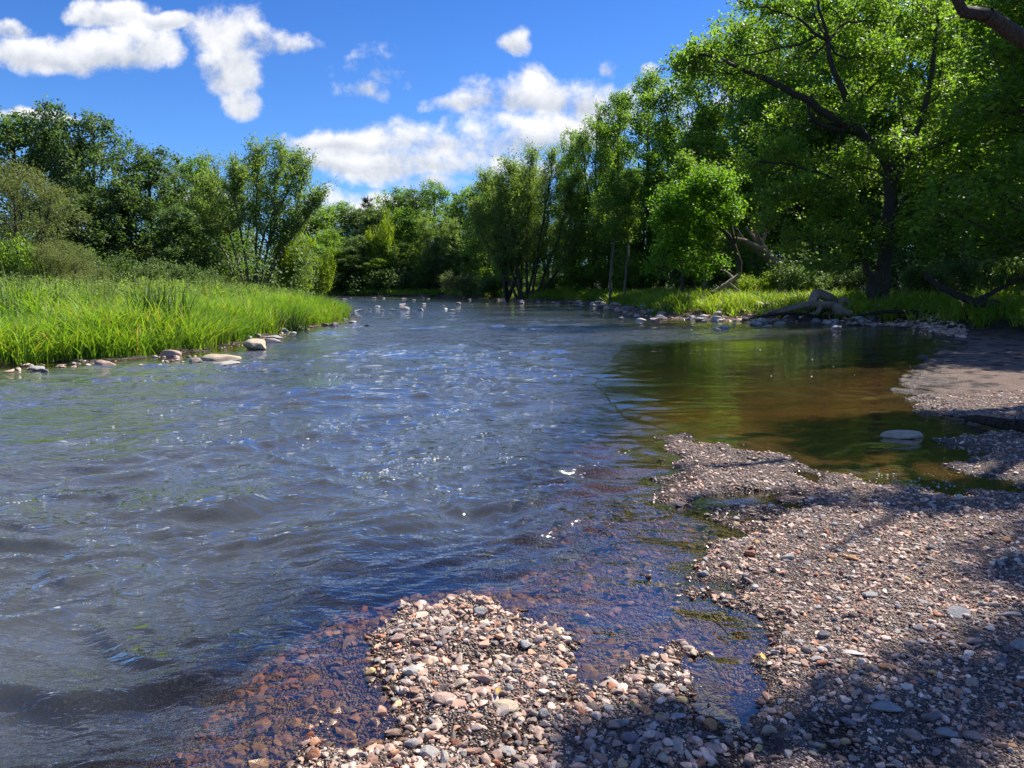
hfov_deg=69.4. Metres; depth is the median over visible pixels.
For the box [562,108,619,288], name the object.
forest tree
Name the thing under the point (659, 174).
forest tree
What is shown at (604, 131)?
forest tree
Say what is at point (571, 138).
maple tree
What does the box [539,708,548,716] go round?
pebble
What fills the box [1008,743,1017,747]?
pebble
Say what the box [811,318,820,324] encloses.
shore rock
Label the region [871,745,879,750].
pebble
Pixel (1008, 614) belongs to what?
river stone
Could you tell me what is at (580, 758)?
pebble
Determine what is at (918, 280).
bush
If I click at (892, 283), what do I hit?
undergrowth
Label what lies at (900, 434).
pool rock
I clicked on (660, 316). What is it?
shore rock
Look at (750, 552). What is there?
pebble
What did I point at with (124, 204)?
oak tree
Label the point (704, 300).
bank grass
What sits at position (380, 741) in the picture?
river stone
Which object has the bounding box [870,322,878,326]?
shore rock
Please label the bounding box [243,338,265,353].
boulder
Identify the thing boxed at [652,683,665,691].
river stone
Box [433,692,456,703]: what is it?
river stone
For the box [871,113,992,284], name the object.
maple tree
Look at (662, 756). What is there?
pebble
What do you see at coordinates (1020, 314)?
bank grass
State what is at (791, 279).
bush
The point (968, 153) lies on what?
forest tree
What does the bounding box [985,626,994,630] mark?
pebble
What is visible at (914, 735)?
pebble
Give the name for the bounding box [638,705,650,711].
river stone
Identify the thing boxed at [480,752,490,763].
pebble
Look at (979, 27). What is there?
forest tree
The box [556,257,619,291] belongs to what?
bush
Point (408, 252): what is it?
silver maple tree
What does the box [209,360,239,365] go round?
boulder
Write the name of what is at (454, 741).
river stone
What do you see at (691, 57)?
leaning tree
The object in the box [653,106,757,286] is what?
maple tree
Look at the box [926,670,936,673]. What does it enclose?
river stone
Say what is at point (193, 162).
maple tree
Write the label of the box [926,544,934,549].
pebble
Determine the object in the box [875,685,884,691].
pebble
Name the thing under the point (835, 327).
shore rock
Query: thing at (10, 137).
oak tree
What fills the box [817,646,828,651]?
river stone
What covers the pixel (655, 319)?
shore rock
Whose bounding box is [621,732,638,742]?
river stone
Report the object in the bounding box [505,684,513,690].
pebble
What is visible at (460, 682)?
river stone
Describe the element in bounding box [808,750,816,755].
pebble
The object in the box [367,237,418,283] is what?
maple tree
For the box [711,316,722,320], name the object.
shore rock
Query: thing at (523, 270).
oak tree
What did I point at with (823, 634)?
river stone
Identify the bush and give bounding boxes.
[0,222,57,290]
[7,238,113,288]
[75,239,144,285]
[122,256,174,285]
[159,256,228,287]
[266,213,317,296]
[310,250,336,296]
[363,203,395,287]
[437,268,479,299]
[476,272,511,298]
[528,274,567,289]
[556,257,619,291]
[612,254,659,289]
[647,250,724,289]
[732,266,778,293]
[765,258,828,293]
[814,262,872,293]
[896,257,956,295]
[937,252,997,294]
[969,251,1023,294]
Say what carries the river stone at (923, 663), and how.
on the ground at (194, 694)
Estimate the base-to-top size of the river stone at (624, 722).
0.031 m
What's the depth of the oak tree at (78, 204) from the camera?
50.54 m
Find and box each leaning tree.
[648,0,1023,301]
[803,185,894,302]
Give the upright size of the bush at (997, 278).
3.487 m
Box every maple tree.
[153,147,211,222]
[153,154,241,279]
[177,132,337,287]
[183,198,254,282]
[203,139,268,278]
[275,238,334,286]
[296,203,347,253]
[307,229,351,286]
[315,225,358,256]
[321,247,357,288]
[322,198,363,251]
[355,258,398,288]
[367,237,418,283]
[371,184,424,259]
[385,203,432,269]
[385,240,432,287]
[404,179,458,263]
[412,200,464,289]
[434,213,486,276]
[441,178,488,278]
[453,187,512,294]
[458,132,593,299]
[462,243,497,278]
[478,172,541,299]
[489,172,554,288]
[524,150,573,278]
[550,125,594,278]
[550,208,598,288]
[574,87,633,288]
[575,183,639,286]
[577,169,606,285]
[646,190,680,288]
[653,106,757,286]
[670,191,749,284]
[706,84,831,288]
[743,202,804,288]
[760,85,882,284]
[825,176,906,289]
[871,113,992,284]
[874,196,939,281]
[931,164,1023,288]
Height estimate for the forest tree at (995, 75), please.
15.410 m
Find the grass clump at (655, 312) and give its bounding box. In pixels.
[646,305,665,315]
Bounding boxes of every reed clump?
[110,268,205,339]
[264,300,307,342]
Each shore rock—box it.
[611,302,618,306]
[613,307,621,311]
[636,318,645,323]
[650,318,660,321]
[655,314,666,319]
[657,311,665,315]
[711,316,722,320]
[713,311,721,315]
[718,325,729,328]
[749,321,761,327]
[774,321,785,325]
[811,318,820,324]
[822,320,831,324]
[831,325,841,330]
[865,316,874,319]
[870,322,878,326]
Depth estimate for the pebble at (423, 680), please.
3.13 m
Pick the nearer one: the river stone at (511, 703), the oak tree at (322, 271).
the river stone at (511, 703)
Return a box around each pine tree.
[354,196,380,236]
[452,192,464,235]
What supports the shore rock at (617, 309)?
on the ground at (194, 694)
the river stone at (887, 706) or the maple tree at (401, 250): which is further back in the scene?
the maple tree at (401, 250)
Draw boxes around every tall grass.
[0,272,299,321]
[0,288,355,365]
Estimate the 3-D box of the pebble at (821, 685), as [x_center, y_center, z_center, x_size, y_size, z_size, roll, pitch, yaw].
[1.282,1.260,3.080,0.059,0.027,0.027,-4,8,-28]
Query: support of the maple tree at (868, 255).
on the ground at (194, 694)
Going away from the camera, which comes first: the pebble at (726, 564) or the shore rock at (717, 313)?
the pebble at (726, 564)
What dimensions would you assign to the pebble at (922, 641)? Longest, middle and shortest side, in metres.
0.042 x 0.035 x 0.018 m
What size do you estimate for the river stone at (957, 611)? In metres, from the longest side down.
0.135 x 0.087 x 0.034 m
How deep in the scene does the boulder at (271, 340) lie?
22.37 m
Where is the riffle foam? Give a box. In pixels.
[7,357,628,502]
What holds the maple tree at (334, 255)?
on the ground at (194, 694)
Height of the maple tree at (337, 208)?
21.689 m
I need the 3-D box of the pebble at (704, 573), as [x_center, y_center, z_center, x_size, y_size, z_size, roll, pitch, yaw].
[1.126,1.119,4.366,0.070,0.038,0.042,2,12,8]
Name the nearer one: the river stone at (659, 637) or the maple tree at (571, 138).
the river stone at (659, 637)
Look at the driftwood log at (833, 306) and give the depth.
34.35 m
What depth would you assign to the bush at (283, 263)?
55.94 m
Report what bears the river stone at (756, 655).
on the ground at (194, 694)
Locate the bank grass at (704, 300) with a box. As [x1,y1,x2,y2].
[464,282,1023,327]
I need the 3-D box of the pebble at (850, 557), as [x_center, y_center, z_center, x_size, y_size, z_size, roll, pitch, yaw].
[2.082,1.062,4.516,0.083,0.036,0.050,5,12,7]
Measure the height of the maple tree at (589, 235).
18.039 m
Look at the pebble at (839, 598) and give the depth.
3.97 m
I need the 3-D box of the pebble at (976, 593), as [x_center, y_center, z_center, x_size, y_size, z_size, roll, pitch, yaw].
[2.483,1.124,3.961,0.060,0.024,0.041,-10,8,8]
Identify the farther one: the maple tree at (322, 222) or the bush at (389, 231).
the maple tree at (322, 222)
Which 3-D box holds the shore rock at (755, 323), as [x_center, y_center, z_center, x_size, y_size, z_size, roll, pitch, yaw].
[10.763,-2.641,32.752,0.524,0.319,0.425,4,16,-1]
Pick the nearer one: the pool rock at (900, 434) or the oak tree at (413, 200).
the pool rock at (900, 434)
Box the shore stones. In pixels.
[4,326,326,373]
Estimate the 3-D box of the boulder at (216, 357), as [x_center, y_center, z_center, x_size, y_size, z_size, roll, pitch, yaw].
[-6.789,-0.596,17.279,0.854,0.223,0.472,-5,9,-32]
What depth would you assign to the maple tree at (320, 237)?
152.10 m
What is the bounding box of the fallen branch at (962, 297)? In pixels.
[924,272,1023,309]
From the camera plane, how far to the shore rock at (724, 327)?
30.21 m
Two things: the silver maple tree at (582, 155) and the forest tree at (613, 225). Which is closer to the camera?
the forest tree at (613, 225)
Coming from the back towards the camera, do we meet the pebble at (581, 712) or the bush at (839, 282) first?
the bush at (839, 282)
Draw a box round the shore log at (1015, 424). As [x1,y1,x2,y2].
[959,415,1023,431]
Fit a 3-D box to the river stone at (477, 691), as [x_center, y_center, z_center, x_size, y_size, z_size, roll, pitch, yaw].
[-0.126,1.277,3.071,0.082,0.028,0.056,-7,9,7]
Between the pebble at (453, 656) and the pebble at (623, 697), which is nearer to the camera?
the pebble at (623, 697)
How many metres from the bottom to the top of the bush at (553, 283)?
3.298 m
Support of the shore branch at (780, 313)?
on the driftwood log at (833, 306)
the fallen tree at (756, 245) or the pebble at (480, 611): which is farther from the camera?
the fallen tree at (756, 245)
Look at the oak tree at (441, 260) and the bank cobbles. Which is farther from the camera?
the oak tree at (441, 260)
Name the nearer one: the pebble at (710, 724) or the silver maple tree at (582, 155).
the pebble at (710, 724)
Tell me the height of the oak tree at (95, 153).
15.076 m
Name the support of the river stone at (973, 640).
on the ground at (194, 694)
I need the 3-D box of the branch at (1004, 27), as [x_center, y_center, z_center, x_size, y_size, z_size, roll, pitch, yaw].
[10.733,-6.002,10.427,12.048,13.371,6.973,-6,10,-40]
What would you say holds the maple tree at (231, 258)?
on the ground at (194, 694)
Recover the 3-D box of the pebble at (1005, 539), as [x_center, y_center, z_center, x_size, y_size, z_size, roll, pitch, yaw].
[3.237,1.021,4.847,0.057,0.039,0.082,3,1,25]
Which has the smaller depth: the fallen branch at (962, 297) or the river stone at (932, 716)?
the river stone at (932, 716)
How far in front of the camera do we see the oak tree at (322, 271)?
145.56 m
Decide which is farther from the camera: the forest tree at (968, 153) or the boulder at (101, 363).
the forest tree at (968, 153)
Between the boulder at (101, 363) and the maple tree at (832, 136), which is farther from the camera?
the maple tree at (832, 136)
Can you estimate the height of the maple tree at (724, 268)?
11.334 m
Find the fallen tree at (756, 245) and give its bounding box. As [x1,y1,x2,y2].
[734,222,785,270]
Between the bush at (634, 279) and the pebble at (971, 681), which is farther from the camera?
the bush at (634, 279)
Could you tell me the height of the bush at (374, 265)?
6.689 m
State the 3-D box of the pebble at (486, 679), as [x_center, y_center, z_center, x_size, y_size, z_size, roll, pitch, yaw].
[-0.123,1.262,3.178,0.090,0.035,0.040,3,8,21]
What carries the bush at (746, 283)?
on the ground at (194, 694)
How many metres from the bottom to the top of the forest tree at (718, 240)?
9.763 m
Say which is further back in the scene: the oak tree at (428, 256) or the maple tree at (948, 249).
the oak tree at (428, 256)
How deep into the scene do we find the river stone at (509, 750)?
2.69 m
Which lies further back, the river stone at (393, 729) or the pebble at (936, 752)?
the river stone at (393, 729)
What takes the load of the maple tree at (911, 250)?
on the ground at (194, 694)
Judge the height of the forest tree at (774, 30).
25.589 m
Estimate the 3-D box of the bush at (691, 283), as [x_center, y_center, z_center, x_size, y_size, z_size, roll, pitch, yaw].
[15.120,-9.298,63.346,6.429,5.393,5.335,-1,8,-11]
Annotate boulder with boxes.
[28,366,44,371]
[94,360,115,367]
[160,350,181,357]
[189,357,202,362]
[200,354,240,362]
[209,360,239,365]
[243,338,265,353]
[265,335,282,338]
[265,338,280,345]
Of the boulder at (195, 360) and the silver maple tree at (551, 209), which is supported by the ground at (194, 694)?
the silver maple tree at (551, 209)
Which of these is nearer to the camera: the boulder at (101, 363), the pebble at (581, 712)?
the pebble at (581, 712)
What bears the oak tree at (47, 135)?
on the ground at (194, 694)
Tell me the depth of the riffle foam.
6.87 m
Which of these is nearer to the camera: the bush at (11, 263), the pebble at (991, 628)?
the pebble at (991, 628)
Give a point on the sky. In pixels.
(392, 93)
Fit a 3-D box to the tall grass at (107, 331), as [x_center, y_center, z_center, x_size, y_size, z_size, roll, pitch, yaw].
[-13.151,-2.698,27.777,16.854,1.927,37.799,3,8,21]
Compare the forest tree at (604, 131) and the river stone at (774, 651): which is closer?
the river stone at (774, 651)
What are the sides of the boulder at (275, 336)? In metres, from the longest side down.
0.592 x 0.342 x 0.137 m
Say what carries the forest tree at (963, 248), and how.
on the ground at (194, 694)
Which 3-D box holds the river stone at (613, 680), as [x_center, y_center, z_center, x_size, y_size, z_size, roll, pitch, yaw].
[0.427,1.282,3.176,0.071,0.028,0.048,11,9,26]
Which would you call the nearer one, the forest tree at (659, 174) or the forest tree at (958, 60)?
the forest tree at (958, 60)
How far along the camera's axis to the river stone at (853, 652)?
3.35 m
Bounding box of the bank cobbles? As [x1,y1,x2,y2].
[494,298,968,337]
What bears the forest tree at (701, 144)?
on the ground at (194, 694)
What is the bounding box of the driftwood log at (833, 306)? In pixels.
[768,297,852,315]
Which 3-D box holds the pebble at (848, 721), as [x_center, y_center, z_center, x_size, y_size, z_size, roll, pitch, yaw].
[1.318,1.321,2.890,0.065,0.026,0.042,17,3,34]
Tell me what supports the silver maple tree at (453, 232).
on the ground at (194, 694)
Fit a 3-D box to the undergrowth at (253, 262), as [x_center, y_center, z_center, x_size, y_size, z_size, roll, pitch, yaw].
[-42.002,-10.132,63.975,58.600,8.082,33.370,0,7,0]
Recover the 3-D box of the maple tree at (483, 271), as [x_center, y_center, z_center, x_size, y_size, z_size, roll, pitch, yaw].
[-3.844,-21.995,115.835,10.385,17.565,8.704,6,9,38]
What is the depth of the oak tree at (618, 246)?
85.69 m
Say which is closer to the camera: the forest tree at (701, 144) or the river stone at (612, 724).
the river stone at (612, 724)
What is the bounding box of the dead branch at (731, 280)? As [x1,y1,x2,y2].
[708,269,752,295]
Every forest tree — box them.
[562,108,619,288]
[579,162,640,303]
[580,89,652,288]
[600,62,687,289]
[607,166,650,293]
[609,135,681,288]
[627,48,745,285]
[659,144,720,293]
[663,1,796,287]
[680,161,732,290]
[713,0,869,277]
[718,39,807,280]
[757,0,922,266]
[783,9,907,241]
[816,0,977,292]
[871,0,996,289]
[886,3,941,240]
[898,0,1023,271]
[916,0,1023,252]
[926,45,1006,291]
[933,0,1020,256]
[937,0,1023,207]
[955,31,1022,265]
[985,67,1023,261]
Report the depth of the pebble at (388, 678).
3.20 m
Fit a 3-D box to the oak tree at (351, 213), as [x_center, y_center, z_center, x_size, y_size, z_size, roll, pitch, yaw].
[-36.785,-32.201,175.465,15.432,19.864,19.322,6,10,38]
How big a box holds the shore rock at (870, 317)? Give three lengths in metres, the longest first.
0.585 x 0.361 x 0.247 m
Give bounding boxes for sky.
[0,0,947,274]
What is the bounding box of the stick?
[713,621,728,635]
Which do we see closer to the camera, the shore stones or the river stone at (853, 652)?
the river stone at (853, 652)
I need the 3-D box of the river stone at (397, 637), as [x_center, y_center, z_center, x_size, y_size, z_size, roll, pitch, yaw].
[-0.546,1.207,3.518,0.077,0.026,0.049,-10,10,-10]
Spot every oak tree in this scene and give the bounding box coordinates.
[0,105,105,254]
[2,190,129,276]
[7,93,96,242]
[42,106,153,258]
[80,174,173,268]
[104,137,206,274]
[143,202,218,283]
[307,256,341,288]
[325,206,374,254]
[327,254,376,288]
[330,233,403,288]
[341,205,418,258]
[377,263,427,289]
[392,185,448,259]
[417,234,466,288]
[432,249,475,290]
[459,174,509,267]
[477,190,541,288]
[610,205,671,288]
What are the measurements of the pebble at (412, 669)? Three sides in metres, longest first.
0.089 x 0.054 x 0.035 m
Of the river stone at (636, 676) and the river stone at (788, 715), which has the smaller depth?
the river stone at (788, 715)
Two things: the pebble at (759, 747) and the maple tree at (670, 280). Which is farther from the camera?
the maple tree at (670, 280)
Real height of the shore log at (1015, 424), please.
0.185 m
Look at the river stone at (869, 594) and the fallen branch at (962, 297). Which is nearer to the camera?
the river stone at (869, 594)
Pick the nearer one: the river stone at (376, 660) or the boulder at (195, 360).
the river stone at (376, 660)
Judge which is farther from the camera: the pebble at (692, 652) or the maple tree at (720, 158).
the maple tree at (720, 158)
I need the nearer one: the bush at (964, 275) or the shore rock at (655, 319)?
the shore rock at (655, 319)
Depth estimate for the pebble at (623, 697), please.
3.02 m
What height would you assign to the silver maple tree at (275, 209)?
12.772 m
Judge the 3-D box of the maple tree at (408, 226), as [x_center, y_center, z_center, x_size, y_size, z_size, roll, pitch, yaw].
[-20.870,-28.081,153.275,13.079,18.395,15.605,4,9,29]
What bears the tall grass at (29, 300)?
on the ground at (194, 694)
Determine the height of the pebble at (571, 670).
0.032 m
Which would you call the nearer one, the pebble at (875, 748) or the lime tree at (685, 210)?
the pebble at (875, 748)
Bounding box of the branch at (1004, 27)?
[951,0,1023,49]
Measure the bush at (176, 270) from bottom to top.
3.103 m
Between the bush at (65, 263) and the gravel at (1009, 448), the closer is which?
the gravel at (1009, 448)
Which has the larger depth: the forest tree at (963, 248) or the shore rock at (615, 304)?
the shore rock at (615, 304)
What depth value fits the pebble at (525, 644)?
3.46 m
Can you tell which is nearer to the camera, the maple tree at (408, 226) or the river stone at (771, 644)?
the river stone at (771, 644)
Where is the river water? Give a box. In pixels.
[0,296,1022,766]
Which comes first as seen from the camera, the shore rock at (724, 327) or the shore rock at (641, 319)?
the shore rock at (724, 327)
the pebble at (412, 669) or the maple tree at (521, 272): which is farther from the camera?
the maple tree at (521, 272)
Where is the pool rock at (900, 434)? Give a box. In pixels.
[880,430,922,438]
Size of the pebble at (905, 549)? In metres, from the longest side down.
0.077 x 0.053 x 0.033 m
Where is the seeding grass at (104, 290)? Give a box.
[0,250,282,315]
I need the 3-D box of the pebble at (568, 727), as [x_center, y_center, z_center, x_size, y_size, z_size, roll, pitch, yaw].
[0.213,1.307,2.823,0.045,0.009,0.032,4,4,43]
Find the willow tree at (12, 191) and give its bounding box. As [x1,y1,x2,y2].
[0,154,96,285]
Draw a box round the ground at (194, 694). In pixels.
[0,276,1023,767]
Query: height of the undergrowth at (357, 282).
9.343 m
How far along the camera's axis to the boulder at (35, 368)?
15.13 m
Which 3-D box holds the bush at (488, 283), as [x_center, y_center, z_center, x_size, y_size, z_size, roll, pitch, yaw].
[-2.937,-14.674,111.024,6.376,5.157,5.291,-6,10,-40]
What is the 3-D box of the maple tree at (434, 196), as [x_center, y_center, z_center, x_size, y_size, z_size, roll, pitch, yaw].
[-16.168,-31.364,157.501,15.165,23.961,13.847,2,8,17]
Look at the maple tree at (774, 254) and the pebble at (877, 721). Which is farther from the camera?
the maple tree at (774, 254)
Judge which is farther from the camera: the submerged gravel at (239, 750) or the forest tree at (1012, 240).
the forest tree at (1012, 240)
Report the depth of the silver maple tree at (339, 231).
155.35 m
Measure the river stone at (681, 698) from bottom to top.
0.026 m
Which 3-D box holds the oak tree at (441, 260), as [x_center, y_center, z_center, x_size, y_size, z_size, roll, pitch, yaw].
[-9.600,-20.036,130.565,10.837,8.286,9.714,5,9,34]
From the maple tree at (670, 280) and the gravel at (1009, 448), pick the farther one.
the maple tree at (670, 280)
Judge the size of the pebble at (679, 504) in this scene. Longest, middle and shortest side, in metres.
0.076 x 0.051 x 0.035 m
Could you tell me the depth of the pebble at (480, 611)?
3.83 m
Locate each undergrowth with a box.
[0,210,330,295]
[241,261,561,295]
[580,226,1023,295]
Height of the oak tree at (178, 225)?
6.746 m
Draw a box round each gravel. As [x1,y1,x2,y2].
[176,496,767,767]
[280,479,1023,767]
[650,345,1023,485]
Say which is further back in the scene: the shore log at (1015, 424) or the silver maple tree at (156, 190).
the silver maple tree at (156, 190)
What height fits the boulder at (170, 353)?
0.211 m
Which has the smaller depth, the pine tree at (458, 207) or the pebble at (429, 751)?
the pebble at (429, 751)
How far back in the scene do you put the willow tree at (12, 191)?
37.55 m
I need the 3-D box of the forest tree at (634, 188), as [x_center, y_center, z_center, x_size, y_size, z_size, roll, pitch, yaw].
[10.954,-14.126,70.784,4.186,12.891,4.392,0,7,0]
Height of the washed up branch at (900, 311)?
0.320 m
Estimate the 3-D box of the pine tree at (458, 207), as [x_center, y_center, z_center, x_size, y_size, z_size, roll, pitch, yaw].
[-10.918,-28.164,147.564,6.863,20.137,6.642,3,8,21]
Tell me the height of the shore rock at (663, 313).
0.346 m
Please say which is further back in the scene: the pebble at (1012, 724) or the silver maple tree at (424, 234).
the silver maple tree at (424, 234)
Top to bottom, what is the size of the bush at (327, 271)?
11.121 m
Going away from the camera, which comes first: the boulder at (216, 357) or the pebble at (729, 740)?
the pebble at (729, 740)
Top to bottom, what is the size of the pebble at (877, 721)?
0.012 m
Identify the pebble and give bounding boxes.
[356,752,366,756]
[383,675,392,681]
[402,665,417,674]
[403,738,418,747]
[419,745,439,757]
[420,677,428,684]
[450,654,456,659]
[473,607,486,615]
[474,675,492,682]
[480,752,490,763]
[491,654,501,659]
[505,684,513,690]
[520,640,531,648]
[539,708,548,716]
[547,681,555,686]
[562,668,576,673]
[563,725,572,729]
[575,755,585,762]
[577,709,585,714]
[603,704,613,710]
[620,694,627,700]
[657,751,669,762]
[671,712,685,718]
[675,502,683,506]
[689,648,696,655]
[696,758,705,767]
[697,570,708,576]
[702,718,717,730]
[704,742,724,753]
[720,561,731,567]
[724,735,733,744]
[732,542,739,547]
[744,550,755,555]
[755,744,762,750]
[777,698,782,704]
[781,553,793,559]
[806,673,815,677]
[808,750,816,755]
[814,682,826,689]
[835,596,845,601]
[841,717,857,725]
[846,555,859,559]
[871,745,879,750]
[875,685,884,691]
[875,717,881,725]
[899,548,911,551]
[903,728,921,740]
[917,638,925,643]
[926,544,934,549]
[931,749,940,755]
[939,632,949,637]
[960,667,972,671]
[965,677,978,685]
[969,591,981,595]
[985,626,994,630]
[995,657,1010,663]
[996,559,1005,565]
[1001,536,1010,542]
[1008,721,1017,728]
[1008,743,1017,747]
[1012,681,1023,688]
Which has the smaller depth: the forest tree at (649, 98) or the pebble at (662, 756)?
the pebble at (662, 756)
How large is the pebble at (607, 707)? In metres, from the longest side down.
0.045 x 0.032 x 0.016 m
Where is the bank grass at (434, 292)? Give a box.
[308,286,674,304]
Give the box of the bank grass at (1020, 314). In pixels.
[944,293,1023,326]
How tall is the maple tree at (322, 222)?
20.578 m
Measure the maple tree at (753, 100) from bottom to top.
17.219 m
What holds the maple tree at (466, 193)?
on the ground at (194, 694)
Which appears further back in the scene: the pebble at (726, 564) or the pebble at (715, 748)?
the pebble at (726, 564)
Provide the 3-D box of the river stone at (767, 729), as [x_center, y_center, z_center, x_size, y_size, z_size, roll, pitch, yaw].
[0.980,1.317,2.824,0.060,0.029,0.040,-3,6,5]
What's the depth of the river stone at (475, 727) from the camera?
2.84 m
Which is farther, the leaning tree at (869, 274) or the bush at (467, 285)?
the bush at (467, 285)
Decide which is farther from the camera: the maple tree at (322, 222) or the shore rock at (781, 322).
the maple tree at (322, 222)
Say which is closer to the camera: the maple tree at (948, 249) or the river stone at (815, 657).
the river stone at (815, 657)
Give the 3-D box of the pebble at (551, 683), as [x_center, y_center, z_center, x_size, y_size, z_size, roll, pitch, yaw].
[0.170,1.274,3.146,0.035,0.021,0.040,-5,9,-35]
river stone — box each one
[306,747,320,760]
[344,707,353,714]
[365,739,382,743]
[373,657,381,663]
[384,728,401,733]
[390,634,404,641]
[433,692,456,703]
[449,738,461,745]
[454,678,467,687]
[469,724,482,730]
[475,687,490,694]
[494,699,518,711]
[498,746,515,756]
[606,679,618,684]
[606,720,620,728]
[613,719,628,725]
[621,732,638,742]
[627,674,645,681]
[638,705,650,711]
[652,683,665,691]
[653,634,666,641]
[677,696,687,702]
[752,653,760,657]
[761,725,776,733]
[767,641,776,646]
[770,650,779,653]
[781,712,795,719]
[812,655,824,660]
[817,630,829,638]
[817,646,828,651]
[842,649,863,654]
[863,591,877,596]
[870,701,903,711]
[878,663,894,670]
[912,624,922,629]
[920,661,930,665]
[920,711,940,721]
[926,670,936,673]
[936,727,960,737]
[946,606,970,617]
[962,730,985,740]
[965,638,983,643]
[998,611,1022,616]
[1009,639,1023,649]
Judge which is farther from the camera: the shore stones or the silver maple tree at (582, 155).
the silver maple tree at (582, 155)
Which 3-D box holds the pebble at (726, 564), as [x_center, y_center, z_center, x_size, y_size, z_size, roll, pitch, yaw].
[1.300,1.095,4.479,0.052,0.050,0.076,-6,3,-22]
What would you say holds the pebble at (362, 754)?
on the ground at (194, 694)
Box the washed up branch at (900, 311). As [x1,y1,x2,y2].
[859,309,935,315]
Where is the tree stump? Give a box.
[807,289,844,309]
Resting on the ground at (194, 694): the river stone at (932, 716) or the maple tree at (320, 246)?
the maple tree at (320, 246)
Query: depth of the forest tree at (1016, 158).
38.64 m
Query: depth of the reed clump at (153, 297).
20.49 m
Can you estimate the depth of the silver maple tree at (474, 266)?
118.21 m
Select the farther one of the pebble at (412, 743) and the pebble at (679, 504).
the pebble at (679, 504)
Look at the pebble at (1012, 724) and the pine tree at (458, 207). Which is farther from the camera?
the pine tree at (458, 207)
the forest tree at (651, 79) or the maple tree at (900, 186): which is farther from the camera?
the forest tree at (651, 79)
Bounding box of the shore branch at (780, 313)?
[748,312,812,319]
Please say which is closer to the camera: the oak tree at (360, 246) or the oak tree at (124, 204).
the oak tree at (124, 204)
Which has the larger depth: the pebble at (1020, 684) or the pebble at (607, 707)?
the pebble at (1020, 684)
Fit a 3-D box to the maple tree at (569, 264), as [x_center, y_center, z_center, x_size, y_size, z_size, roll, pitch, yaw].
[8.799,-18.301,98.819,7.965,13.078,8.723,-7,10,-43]
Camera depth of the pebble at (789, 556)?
4.54 m
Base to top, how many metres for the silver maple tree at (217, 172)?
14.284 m
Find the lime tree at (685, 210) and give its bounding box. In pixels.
[637,156,752,285]
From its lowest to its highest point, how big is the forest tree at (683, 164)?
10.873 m
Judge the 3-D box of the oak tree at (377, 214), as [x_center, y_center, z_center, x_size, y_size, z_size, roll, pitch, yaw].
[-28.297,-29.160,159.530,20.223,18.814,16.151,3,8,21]
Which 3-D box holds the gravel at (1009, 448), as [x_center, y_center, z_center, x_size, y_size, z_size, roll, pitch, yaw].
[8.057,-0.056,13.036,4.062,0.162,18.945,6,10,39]
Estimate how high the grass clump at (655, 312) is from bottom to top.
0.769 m
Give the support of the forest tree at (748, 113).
on the ground at (194, 694)
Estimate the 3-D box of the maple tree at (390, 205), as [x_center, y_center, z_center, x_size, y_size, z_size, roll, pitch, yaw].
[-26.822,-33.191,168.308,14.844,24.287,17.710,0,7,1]
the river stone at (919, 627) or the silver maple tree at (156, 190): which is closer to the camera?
the river stone at (919, 627)
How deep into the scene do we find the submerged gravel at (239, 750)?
3.75 m
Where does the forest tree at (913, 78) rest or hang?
on the ground at (194, 694)
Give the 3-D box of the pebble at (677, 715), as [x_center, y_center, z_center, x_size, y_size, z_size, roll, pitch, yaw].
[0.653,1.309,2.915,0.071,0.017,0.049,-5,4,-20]
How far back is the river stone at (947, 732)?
2.76 m
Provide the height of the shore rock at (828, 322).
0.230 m
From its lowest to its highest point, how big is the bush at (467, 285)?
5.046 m
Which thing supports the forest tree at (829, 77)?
on the ground at (194, 694)
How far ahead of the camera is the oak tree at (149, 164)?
54.47 m
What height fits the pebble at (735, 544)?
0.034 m
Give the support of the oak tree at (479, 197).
on the ground at (194, 694)
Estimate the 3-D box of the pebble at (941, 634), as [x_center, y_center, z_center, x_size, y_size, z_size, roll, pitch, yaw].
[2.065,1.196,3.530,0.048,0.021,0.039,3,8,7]
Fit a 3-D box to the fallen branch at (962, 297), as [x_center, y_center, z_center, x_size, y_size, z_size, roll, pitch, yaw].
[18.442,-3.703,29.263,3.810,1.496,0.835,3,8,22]
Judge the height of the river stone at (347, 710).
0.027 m
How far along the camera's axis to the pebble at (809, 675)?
3.17 m
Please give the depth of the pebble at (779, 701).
3.02 m
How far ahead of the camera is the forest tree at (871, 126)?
57.55 m
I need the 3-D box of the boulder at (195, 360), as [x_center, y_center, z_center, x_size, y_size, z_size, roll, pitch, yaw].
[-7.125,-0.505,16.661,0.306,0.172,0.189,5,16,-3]
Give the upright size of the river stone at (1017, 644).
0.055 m
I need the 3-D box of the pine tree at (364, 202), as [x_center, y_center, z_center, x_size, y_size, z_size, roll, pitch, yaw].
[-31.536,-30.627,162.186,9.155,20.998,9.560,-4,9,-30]

